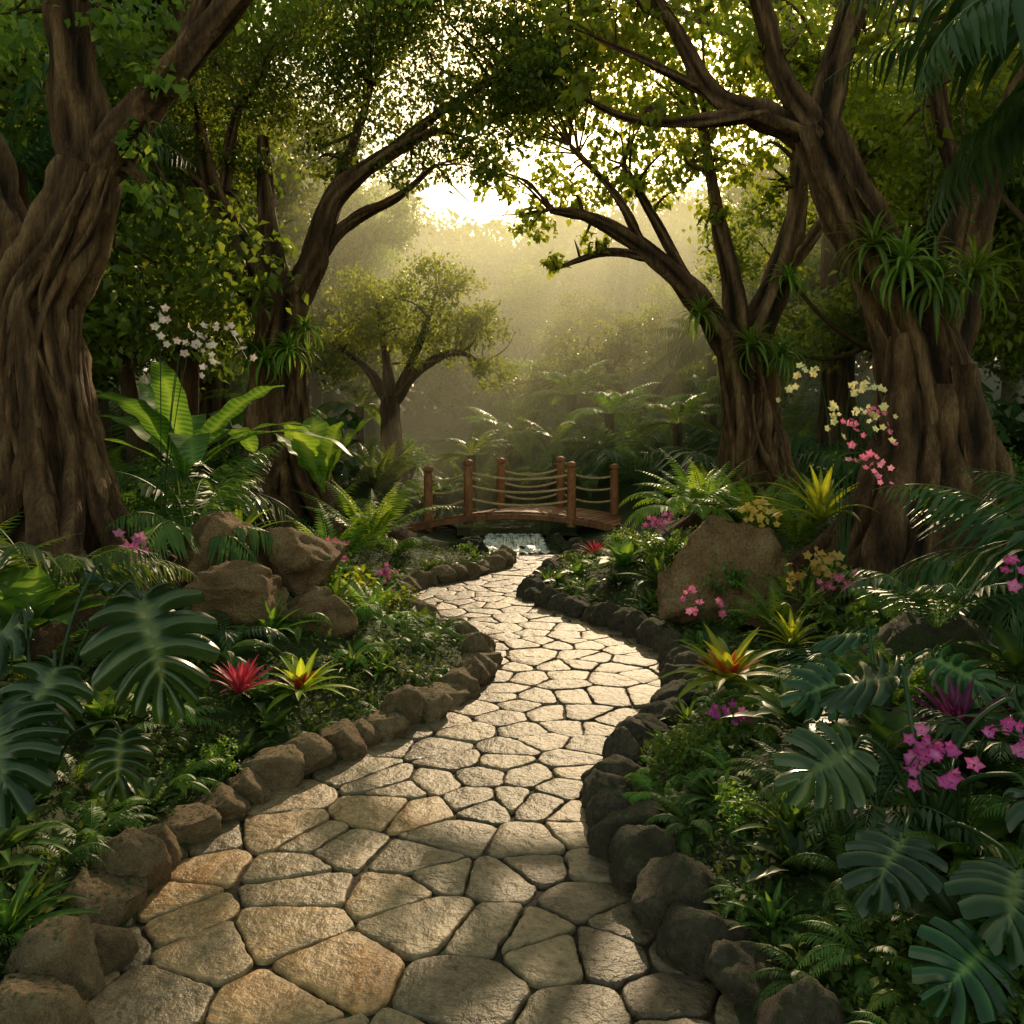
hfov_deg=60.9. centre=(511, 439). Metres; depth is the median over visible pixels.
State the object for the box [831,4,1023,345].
forest tree
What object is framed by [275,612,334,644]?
fern
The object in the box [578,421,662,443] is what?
fern
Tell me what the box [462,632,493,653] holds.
kerb stone
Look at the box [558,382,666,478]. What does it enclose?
tree fern
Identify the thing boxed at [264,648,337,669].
fern
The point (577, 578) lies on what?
fern
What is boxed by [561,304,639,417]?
forest tree
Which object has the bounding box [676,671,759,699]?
fern
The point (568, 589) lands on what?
strap leaf plant
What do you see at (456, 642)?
fern
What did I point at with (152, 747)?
fern
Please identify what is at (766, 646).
fern
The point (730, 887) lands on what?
fern
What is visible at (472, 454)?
tree fern
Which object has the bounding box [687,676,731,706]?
fern
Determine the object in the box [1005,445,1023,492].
leafy shrub
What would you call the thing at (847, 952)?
fern
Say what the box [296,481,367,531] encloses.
palm plant
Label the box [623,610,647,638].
kerb stone
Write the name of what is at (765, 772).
fern
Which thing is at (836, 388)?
canopy tree
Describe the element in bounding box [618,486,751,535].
fern
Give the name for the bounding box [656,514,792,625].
boulder
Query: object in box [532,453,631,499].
fern
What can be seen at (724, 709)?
orchid
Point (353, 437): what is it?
palm plant
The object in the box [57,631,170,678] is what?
fern
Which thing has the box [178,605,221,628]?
fern
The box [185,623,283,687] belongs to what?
fern
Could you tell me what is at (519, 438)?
tree fern
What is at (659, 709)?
kerb stone
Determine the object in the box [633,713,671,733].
kerb stone
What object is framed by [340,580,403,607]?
strap leaf plant
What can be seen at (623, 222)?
forest tree
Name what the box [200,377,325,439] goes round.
tree fern
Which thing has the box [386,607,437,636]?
fern
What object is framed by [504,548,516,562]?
kerb stone
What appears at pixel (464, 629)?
kerb stone
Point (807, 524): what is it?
fern
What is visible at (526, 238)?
forest tree
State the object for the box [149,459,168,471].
fern
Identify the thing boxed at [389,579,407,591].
plant
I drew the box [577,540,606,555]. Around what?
bromeliad
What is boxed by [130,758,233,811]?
fern
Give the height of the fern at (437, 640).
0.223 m
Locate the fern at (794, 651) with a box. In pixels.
[751,641,857,694]
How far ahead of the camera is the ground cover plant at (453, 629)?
7.03 m
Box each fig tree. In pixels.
[0,0,432,666]
[111,0,721,547]
[415,0,939,536]
[533,0,1023,641]
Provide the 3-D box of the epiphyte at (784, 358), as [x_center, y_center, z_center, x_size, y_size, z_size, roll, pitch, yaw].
[3.614,-1.094,11.611,0.775,0.880,0.763,0,0,35]
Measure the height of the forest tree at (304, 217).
10.547 m
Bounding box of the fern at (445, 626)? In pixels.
[414,612,470,642]
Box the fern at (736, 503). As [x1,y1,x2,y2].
[686,465,804,526]
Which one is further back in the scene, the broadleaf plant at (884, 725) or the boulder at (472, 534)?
the boulder at (472, 534)
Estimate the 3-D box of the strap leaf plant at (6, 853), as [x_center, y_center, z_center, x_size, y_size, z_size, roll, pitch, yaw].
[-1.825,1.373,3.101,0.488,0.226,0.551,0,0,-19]
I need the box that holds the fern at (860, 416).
[857,400,873,421]
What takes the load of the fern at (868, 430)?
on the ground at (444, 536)
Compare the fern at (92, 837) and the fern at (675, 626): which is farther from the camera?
the fern at (675, 626)
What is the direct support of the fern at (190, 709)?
on the ground at (444, 536)
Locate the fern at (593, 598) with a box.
[583,588,606,601]
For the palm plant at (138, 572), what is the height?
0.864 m
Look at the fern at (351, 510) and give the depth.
10.08 m
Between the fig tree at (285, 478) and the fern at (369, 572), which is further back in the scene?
the fig tree at (285, 478)
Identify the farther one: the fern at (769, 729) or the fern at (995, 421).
the fern at (995, 421)
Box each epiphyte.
[225,329,270,381]
[231,333,288,392]
[264,326,318,379]
[282,306,331,354]
[672,292,724,345]
[723,318,788,380]
[755,327,809,386]
[766,257,811,300]
[825,203,922,289]
[855,219,964,317]
[888,235,999,345]
[922,234,1023,323]
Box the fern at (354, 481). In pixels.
[343,476,387,483]
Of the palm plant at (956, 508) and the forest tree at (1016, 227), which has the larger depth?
the forest tree at (1016, 227)
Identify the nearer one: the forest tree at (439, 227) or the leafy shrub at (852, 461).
the leafy shrub at (852, 461)
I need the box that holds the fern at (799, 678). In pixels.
[758,650,858,715]
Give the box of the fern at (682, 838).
[643,783,728,853]
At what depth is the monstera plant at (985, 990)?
2.23 m
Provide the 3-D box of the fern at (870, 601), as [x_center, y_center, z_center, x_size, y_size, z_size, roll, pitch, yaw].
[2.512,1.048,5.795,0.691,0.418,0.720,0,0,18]
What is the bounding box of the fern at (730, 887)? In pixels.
[705,857,787,926]
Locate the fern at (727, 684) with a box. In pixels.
[713,668,774,697]
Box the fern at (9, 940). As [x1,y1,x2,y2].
[0,935,19,946]
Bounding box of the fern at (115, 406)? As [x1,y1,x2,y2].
[109,388,141,415]
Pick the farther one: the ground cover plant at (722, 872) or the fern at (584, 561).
the fern at (584, 561)
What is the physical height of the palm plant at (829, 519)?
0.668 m
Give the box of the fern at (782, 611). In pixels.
[725,572,837,637]
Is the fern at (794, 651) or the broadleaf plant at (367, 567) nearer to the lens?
the fern at (794, 651)
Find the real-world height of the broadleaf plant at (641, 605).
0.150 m
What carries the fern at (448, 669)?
on the ground at (444, 536)
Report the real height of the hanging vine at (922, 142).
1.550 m
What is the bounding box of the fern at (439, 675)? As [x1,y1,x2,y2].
[426,662,445,682]
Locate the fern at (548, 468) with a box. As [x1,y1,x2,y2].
[507,463,585,485]
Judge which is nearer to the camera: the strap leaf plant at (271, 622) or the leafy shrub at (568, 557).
the strap leaf plant at (271, 622)
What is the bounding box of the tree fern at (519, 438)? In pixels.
[457,407,561,499]
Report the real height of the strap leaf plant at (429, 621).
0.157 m
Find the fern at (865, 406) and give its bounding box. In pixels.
[857,395,874,421]
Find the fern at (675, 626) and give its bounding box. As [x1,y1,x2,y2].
[664,620,701,633]
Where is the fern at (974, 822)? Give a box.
[836,785,1023,880]
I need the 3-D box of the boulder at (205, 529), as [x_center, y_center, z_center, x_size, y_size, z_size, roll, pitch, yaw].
[-2.093,0.906,6.489,0.747,0.761,0.994,-1,-4,21]
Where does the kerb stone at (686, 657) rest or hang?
on the ground at (444, 536)
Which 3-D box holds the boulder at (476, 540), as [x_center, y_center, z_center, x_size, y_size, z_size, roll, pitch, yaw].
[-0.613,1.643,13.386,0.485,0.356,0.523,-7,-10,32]
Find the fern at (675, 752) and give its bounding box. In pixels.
[655,723,721,764]
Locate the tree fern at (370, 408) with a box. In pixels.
[316,377,415,456]
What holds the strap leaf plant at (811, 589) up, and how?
on the ground at (444, 536)
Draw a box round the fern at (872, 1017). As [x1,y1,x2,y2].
[843,980,908,1023]
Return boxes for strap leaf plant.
[0,794,71,862]
[0,856,101,945]
[0,861,89,930]
[196,499,296,527]
[222,592,326,648]
[281,682,324,697]
[321,573,370,604]
[332,641,386,676]
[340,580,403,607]
[356,646,413,680]
[420,612,443,628]
[464,548,484,559]
[478,547,494,559]
[541,570,550,583]
[555,577,576,593]
[563,555,583,568]
[616,551,671,586]
[629,587,657,610]
[658,696,710,726]
[666,765,750,818]
[693,633,709,651]
[722,769,831,872]
[725,878,807,948]
[735,607,834,650]
[740,464,878,520]
[775,578,850,610]
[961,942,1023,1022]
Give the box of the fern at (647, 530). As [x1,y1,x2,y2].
[606,522,677,549]
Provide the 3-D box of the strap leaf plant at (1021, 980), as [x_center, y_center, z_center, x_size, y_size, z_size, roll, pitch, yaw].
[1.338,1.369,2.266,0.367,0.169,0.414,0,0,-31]
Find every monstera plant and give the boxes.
[0,563,219,828]
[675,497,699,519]
[774,651,1023,970]
[780,623,1007,722]
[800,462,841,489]
[908,916,1022,1023]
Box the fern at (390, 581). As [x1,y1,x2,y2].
[362,570,417,591]
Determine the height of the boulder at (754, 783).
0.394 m
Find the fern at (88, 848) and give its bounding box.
[6,831,118,891]
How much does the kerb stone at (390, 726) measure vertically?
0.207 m
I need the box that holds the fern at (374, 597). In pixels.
[340,574,408,614]
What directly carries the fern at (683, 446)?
on the ground at (444, 536)
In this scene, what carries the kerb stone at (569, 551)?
on the ground at (444, 536)
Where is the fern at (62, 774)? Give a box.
[57,753,145,806]
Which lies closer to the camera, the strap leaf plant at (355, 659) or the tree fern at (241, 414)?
the strap leaf plant at (355, 659)
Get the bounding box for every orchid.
[111,528,148,589]
[149,303,256,518]
[326,536,364,579]
[377,562,398,592]
[633,510,672,548]
[674,584,732,651]
[695,699,756,757]
[737,498,782,527]
[766,546,846,634]
[776,362,897,621]
[802,568,862,629]
[811,405,898,620]
[889,716,1023,869]
[951,554,1023,673]
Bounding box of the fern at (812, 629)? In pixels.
[755,614,841,644]
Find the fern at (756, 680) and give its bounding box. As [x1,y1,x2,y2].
[723,663,805,694]
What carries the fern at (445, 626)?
on the ground at (444, 536)
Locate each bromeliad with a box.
[210,654,280,704]
[251,649,361,713]
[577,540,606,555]
[655,624,788,702]
[882,674,1021,749]
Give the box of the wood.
[108,157,1003,419]
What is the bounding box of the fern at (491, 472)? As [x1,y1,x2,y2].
[423,449,520,503]
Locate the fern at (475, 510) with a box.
[458,507,510,520]
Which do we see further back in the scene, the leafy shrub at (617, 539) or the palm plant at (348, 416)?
the palm plant at (348, 416)
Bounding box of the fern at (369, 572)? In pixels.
[354,565,378,579]
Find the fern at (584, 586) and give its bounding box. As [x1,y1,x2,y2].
[561,578,600,595]
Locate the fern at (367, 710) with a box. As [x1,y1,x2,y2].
[351,694,404,721]
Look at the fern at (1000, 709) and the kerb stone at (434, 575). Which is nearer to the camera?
the fern at (1000, 709)
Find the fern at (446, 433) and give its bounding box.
[407,419,471,444]
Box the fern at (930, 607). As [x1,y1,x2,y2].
[827,569,1023,627]
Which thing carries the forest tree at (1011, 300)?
on the ground at (444, 536)
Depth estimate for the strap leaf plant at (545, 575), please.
9.80 m
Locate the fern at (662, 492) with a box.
[634,483,686,496]
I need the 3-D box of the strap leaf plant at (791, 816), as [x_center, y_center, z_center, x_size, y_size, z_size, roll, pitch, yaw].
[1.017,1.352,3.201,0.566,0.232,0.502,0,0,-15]
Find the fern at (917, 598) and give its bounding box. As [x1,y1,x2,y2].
[870,575,986,611]
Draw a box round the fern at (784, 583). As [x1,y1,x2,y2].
[751,559,821,594]
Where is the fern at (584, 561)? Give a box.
[568,559,612,572]
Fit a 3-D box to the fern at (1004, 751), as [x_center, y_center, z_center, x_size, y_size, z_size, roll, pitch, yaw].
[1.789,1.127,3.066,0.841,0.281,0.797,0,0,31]
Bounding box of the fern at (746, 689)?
[712,686,777,709]
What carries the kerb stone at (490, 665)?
on the ground at (444, 536)
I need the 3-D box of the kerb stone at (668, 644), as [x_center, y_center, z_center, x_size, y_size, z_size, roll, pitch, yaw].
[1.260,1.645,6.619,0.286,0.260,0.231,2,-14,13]
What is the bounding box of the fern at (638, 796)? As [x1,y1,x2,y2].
[620,772,685,812]
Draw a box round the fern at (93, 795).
[62,789,152,834]
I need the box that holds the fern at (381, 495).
[363,488,422,510]
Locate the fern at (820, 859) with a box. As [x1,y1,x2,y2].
[781,816,904,912]
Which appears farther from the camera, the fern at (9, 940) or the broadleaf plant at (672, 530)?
the broadleaf plant at (672, 530)
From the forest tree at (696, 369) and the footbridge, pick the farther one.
the forest tree at (696, 369)
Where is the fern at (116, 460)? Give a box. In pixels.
[108,451,162,477]
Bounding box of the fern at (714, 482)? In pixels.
[634,451,771,517]
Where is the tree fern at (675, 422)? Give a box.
[628,392,720,462]
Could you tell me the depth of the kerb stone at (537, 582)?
9.27 m
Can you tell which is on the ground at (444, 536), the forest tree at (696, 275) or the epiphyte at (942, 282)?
the forest tree at (696, 275)
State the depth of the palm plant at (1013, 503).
4.08 m
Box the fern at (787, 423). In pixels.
[672,376,820,437]
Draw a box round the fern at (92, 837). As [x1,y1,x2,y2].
[28,798,161,863]
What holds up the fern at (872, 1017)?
on the ground at (444, 536)
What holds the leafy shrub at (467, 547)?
on the ground at (444, 536)
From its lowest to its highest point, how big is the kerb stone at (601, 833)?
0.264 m
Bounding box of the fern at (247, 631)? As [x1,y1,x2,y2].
[203,609,290,655]
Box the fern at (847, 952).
[779,893,945,1008]
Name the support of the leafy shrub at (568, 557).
on the ground at (444, 536)
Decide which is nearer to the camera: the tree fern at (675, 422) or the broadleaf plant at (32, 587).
the broadleaf plant at (32, 587)
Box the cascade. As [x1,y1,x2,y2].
[483,533,549,553]
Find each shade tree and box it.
[309,244,519,482]
[506,303,707,441]
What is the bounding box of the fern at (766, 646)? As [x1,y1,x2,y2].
[754,642,792,663]
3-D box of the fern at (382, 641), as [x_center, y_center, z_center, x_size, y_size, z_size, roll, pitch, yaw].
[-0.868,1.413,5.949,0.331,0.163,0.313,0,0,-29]
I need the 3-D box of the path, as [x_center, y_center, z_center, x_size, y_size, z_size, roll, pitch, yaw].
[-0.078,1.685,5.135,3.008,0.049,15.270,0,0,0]
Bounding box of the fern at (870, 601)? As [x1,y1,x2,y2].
[837,565,930,617]
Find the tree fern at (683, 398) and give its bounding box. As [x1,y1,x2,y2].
[644,375,720,446]
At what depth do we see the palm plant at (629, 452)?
16.81 m
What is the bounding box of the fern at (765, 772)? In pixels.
[717,739,872,819]
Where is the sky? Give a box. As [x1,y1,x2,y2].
[144,0,996,385]
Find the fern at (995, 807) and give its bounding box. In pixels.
[952,760,1023,868]
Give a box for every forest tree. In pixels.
[0,0,308,372]
[2,110,169,333]
[4,0,320,449]
[13,15,314,467]
[148,163,318,365]
[169,0,200,493]
[227,61,412,425]
[245,165,433,417]
[308,215,467,442]
[314,186,431,418]
[348,177,460,412]
[389,241,514,421]
[404,204,471,410]
[423,308,518,442]
[447,216,555,355]
[463,252,574,429]
[468,356,567,485]
[494,242,623,417]
[510,210,655,360]
[523,287,640,432]
[559,257,660,410]
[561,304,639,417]
[581,182,709,408]
[606,275,705,435]
[622,216,745,420]
[647,256,799,433]
[671,235,820,420]
[681,4,1023,387]
[695,138,884,373]
[753,198,820,375]
[804,51,1023,399]
[816,180,1018,439]
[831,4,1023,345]
[853,8,1023,356]
[1019,373,1023,403]
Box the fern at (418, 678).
[388,653,445,686]
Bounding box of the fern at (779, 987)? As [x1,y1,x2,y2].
[749,922,851,1013]
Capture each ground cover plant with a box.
[164,717,233,755]
[317,669,366,696]
[388,560,407,567]
[438,623,470,637]
[644,727,679,761]
[682,844,737,886]
[730,636,772,652]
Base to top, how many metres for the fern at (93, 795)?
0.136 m
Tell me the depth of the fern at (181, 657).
4.92 m
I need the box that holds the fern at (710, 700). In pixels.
[695,691,736,710]
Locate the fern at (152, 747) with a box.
[76,732,173,761]
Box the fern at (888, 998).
[842,954,975,1023]
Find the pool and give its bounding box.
[479,550,562,555]
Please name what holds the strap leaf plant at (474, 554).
on the ground at (444, 536)
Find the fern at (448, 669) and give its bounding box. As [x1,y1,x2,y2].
[438,662,457,672]
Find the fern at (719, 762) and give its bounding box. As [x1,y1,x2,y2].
[682,739,771,804]
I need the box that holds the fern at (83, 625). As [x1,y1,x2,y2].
[75,595,184,633]
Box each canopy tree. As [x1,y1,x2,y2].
[117,0,457,458]
[602,0,1018,452]
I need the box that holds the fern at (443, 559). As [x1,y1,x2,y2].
[434,555,455,564]
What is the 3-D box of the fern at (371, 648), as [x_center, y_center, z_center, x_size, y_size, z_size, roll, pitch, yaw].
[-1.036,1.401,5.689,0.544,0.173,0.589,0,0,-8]
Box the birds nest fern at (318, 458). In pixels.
[274,415,375,492]
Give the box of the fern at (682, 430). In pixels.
[658,425,700,436]
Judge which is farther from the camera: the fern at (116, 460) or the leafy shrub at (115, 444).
the leafy shrub at (115, 444)
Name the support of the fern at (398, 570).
on the ground at (444, 536)
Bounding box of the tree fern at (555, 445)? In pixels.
[512,418,600,502]
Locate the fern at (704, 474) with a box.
[670,463,710,489]
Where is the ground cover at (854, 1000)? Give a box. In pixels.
[0,494,1023,1023]
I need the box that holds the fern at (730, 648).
[698,632,741,663]
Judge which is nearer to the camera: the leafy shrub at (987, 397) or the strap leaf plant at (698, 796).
the strap leaf plant at (698, 796)
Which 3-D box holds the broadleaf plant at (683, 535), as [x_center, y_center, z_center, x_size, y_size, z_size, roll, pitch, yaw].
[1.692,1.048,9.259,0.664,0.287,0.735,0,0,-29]
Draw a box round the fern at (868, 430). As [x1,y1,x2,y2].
[861,423,872,437]
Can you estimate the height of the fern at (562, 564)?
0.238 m
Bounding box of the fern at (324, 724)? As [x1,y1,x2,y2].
[289,714,336,739]
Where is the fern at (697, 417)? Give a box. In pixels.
[649,411,703,420]
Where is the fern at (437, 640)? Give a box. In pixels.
[408,626,453,650]
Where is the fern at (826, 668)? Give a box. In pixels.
[818,647,857,670]
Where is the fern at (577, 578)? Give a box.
[562,574,596,585]
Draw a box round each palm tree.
[0,56,196,210]
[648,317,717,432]
[818,0,1023,243]
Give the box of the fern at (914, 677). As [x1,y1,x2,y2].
[803,620,989,707]
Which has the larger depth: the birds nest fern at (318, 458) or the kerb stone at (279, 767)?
the birds nest fern at (318, 458)
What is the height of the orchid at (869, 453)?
1.555 m
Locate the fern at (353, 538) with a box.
[263,499,400,562]
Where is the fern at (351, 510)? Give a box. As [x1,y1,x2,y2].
[290,468,461,549]
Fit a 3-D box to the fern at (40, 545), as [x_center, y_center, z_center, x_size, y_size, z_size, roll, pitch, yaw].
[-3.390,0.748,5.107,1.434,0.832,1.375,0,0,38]
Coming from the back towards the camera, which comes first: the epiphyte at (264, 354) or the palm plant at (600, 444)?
the palm plant at (600, 444)
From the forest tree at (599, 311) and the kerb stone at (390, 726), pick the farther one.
the forest tree at (599, 311)
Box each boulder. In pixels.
[175,510,273,584]
[184,560,288,634]
[251,526,350,599]
[286,585,358,637]
[455,535,489,553]
[463,533,484,539]
[544,533,565,544]
[559,537,586,551]
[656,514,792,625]
[729,744,820,792]
[857,595,1023,678]
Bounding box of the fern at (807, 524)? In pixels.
[721,473,848,545]
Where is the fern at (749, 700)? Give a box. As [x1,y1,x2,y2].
[726,685,825,728]
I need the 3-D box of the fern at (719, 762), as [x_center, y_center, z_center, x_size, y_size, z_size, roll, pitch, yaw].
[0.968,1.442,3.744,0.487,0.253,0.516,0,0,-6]
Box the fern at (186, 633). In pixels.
[179,608,219,634]
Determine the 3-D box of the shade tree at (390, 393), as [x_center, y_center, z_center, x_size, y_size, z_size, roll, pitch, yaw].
[-2.171,-1.335,18.830,4.756,5.758,3.002,0,0,0]
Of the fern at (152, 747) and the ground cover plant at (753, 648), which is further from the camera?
the ground cover plant at (753, 648)
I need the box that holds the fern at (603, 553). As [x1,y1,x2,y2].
[589,536,636,556]
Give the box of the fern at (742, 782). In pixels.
[709,775,776,806]
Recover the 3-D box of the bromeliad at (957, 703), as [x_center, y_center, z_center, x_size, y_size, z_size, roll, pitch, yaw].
[1.711,1.053,3.384,0.606,0.273,0.576,0,0,5]
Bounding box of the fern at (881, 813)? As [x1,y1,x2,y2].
[754,723,992,865]
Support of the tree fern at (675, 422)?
on the ground at (444, 536)
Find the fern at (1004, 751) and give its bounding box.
[882,707,1023,778]
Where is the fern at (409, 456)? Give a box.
[354,438,441,482]
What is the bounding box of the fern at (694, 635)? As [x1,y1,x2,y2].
[678,626,732,644]
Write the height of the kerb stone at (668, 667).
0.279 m
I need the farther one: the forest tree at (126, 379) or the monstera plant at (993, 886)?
the forest tree at (126, 379)
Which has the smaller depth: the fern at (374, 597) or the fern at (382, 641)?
the fern at (382, 641)
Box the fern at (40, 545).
[0,510,81,567]
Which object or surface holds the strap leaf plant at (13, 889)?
on the ground at (444, 536)
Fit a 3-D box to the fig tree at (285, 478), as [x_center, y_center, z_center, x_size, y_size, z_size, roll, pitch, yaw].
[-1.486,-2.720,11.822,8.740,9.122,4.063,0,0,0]
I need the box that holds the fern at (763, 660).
[747,650,788,665]
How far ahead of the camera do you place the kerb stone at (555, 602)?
8.52 m
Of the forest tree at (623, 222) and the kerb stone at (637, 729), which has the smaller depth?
the kerb stone at (637, 729)
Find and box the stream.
[453,491,578,535]
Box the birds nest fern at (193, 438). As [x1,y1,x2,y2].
[95,361,352,478]
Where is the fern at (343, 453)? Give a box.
[320,416,407,459]
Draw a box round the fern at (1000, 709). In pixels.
[933,695,1016,755]
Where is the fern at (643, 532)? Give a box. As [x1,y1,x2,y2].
[625,527,661,539]
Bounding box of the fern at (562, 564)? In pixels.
[557,560,570,568]
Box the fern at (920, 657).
[857,651,946,662]
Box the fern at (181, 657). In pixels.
[93,632,205,668]
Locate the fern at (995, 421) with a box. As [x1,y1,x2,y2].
[870,389,1022,422]
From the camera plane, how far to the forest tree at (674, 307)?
27.64 m
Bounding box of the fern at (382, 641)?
[369,635,407,653]
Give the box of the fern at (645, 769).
[633,755,682,791]
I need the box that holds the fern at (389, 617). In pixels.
[366,606,418,631]
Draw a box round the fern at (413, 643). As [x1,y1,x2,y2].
[373,611,441,656]
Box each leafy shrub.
[109,402,146,457]
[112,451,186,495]
[119,483,188,546]
[145,470,217,524]
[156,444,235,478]
[184,735,246,778]
[205,455,233,488]
[208,403,362,481]
[325,529,362,565]
[327,563,359,597]
[333,564,379,599]
[337,560,354,579]
[339,550,354,567]
[369,586,415,616]
[380,433,434,476]
[386,589,417,607]
[418,558,439,570]
[456,541,477,554]
[560,549,592,564]
[602,527,640,549]
[607,531,641,550]
[634,531,687,565]
[649,716,745,773]
[701,551,751,596]
[715,779,774,839]
[718,601,757,628]
[766,475,834,533]
[798,552,899,602]
[802,586,899,654]
[810,451,861,493]
[839,463,857,494]
[981,382,1023,478]
[985,396,1004,431]
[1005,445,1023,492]
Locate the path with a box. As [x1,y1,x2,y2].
[83,555,739,1023]
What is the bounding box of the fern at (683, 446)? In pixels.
[628,427,720,459]
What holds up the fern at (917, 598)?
on the ground at (444, 536)
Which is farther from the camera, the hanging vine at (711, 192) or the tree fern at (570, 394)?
the tree fern at (570, 394)
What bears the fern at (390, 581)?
on the ground at (444, 536)
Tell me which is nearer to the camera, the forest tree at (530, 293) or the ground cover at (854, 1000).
the ground cover at (854, 1000)
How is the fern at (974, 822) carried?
on the ground at (444, 536)
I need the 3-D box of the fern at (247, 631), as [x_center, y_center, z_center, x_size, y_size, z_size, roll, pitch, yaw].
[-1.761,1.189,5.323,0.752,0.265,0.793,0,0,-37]
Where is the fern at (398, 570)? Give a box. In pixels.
[389,568,412,575]
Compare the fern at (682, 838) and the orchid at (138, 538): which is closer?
the fern at (682, 838)
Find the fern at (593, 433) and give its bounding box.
[554,410,656,450]
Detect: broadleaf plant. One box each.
[0,554,113,629]
[0,782,69,822]
[0,816,51,869]
[56,681,151,735]
[107,445,123,463]
[126,773,184,814]
[216,727,274,766]
[219,672,294,713]
[233,493,296,523]
[243,706,300,737]
[359,563,376,572]
[411,604,447,624]
[536,563,555,578]
[543,570,567,582]
[560,561,590,574]
[592,538,652,565]
[596,569,633,584]
[624,598,652,613]
[640,527,693,548]
[647,726,676,748]
[661,631,695,642]
[666,527,681,534]
[719,676,842,731]
[729,634,761,647]
[740,818,842,894]
[782,646,862,675]
[820,697,987,771]
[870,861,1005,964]
[930,677,1023,733]
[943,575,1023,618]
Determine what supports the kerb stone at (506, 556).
on the ground at (444, 536)
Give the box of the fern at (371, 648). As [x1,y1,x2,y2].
[332,636,391,670]
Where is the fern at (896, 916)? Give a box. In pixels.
[836,879,939,942]
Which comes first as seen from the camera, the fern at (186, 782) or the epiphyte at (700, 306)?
the fern at (186, 782)
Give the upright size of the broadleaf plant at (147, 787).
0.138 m
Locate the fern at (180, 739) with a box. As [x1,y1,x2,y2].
[136,726,195,757]
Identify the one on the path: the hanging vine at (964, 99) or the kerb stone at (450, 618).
the kerb stone at (450, 618)
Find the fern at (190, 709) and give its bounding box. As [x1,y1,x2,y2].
[91,689,232,736]
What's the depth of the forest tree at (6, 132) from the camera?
15.20 m
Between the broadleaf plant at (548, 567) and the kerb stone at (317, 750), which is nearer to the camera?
the kerb stone at (317, 750)
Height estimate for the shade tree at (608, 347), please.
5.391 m
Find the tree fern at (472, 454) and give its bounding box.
[429,429,526,508]
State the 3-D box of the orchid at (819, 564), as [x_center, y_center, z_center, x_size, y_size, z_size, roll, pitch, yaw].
[2.075,1.057,6.103,0.526,0.671,0.672,0,0,-24]
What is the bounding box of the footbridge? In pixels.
[406,456,620,530]
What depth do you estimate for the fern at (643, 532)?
10.40 m
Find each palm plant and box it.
[0,528,199,598]
[104,436,296,565]
[105,379,234,466]
[107,378,121,414]
[109,400,164,458]
[113,450,298,550]
[153,442,242,487]
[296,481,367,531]
[309,400,354,420]
[318,588,389,622]
[322,417,365,439]
[325,415,366,448]
[335,458,404,486]
[355,442,374,464]
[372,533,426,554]
[386,468,459,508]
[458,405,553,462]
[483,405,560,427]
[506,395,692,505]
[535,408,601,438]
[542,402,638,440]
[542,412,639,462]
[547,405,637,461]
[554,435,676,492]
[586,422,696,485]
[596,385,719,465]
[633,430,809,496]
[665,417,868,482]
[792,498,844,526]
[794,431,1021,491]
[813,514,835,528]
[814,424,869,447]
[857,484,1023,648]
[938,493,1022,591]
[939,466,1023,598]
[985,397,1022,465]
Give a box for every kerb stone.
[0,973,94,1023]
[4,913,105,1000]
[56,869,147,926]
[89,827,171,889]
[92,923,139,976]
[138,823,186,868]
[152,802,221,843]
[191,782,250,821]
[226,767,270,804]
[239,744,304,790]
[283,732,336,774]
[318,718,366,759]
[352,718,383,746]
[354,710,408,740]
[381,684,424,725]
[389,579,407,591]
[400,574,422,592]
[408,601,428,608]
[411,570,432,588]
[416,604,440,614]
[416,687,452,721]
[423,682,470,706]
[428,571,437,585]
[430,565,456,582]
[440,667,480,697]
[442,616,462,629]
[450,563,469,579]
[453,618,478,637]
[455,656,492,685]
[458,561,481,578]
[461,652,497,676]
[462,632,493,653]
[462,652,502,665]
[470,633,495,651]
[478,560,494,572]
[480,565,489,575]
[484,554,506,569]
[491,549,513,566]
[498,544,516,553]
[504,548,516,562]
[516,577,544,597]
[518,575,537,585]
[522,587,541,600]
[531,574,545,582]
[532,567,545,573]
[534,592,540,606]
[539,562,555,571]
[539,586,559,608]
[541,558,562,568]
[547,593,569,612]
[562,550,577,556]
[562,595,590,618]
[571,543,588,550]
[571,547,587,555]
[579,602,597,622]
[581,754,645,782]
[582,768,639,807]
[585,787,631,826]
[586,799,663,862]
[589,602,620,626]
[602,726,647,766]
[606,607,636,631]
[608,824,676,893]
[614,716,653,753]
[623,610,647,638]
[631,852,717,931]
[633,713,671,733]
[636,617,668,647]
[637,700,681,728]
[650,679,701,706]
[651,627,682,652]
[656,900,755,979]
[659,638,681,656]
[659,641,693,665]
[659,644,696,672]
[659,663,707,686]
[662,667,700,694]
[663,697,688,711]
[673,651,706,665]
[703,939,791,1008]
[753,975,847,1023]
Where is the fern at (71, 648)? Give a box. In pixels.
[6,627,87,680]
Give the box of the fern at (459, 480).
[403,476,491,493]
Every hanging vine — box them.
[702,128,714,231]
[918,27,936,225]
[960,5,977,270]
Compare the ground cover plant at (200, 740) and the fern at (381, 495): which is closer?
the ground cover plant at (200, 740)
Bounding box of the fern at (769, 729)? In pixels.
[700,705,785,751]
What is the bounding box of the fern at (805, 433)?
[791,420,818,457]
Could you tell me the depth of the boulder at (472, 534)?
14.07 m
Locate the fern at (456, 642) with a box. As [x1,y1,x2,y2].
[439,633,463,646]
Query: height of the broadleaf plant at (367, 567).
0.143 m
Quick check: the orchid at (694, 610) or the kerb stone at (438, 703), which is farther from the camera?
the orchid at (694, 610)
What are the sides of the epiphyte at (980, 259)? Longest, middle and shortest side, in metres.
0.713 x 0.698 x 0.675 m
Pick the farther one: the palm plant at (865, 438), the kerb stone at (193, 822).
the palm plant at (865, 438)
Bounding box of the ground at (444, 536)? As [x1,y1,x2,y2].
[0,370,1023,1023]
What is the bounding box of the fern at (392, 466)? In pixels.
[340,437,429,488]
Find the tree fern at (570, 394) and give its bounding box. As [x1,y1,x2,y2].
[515,359,635,455]

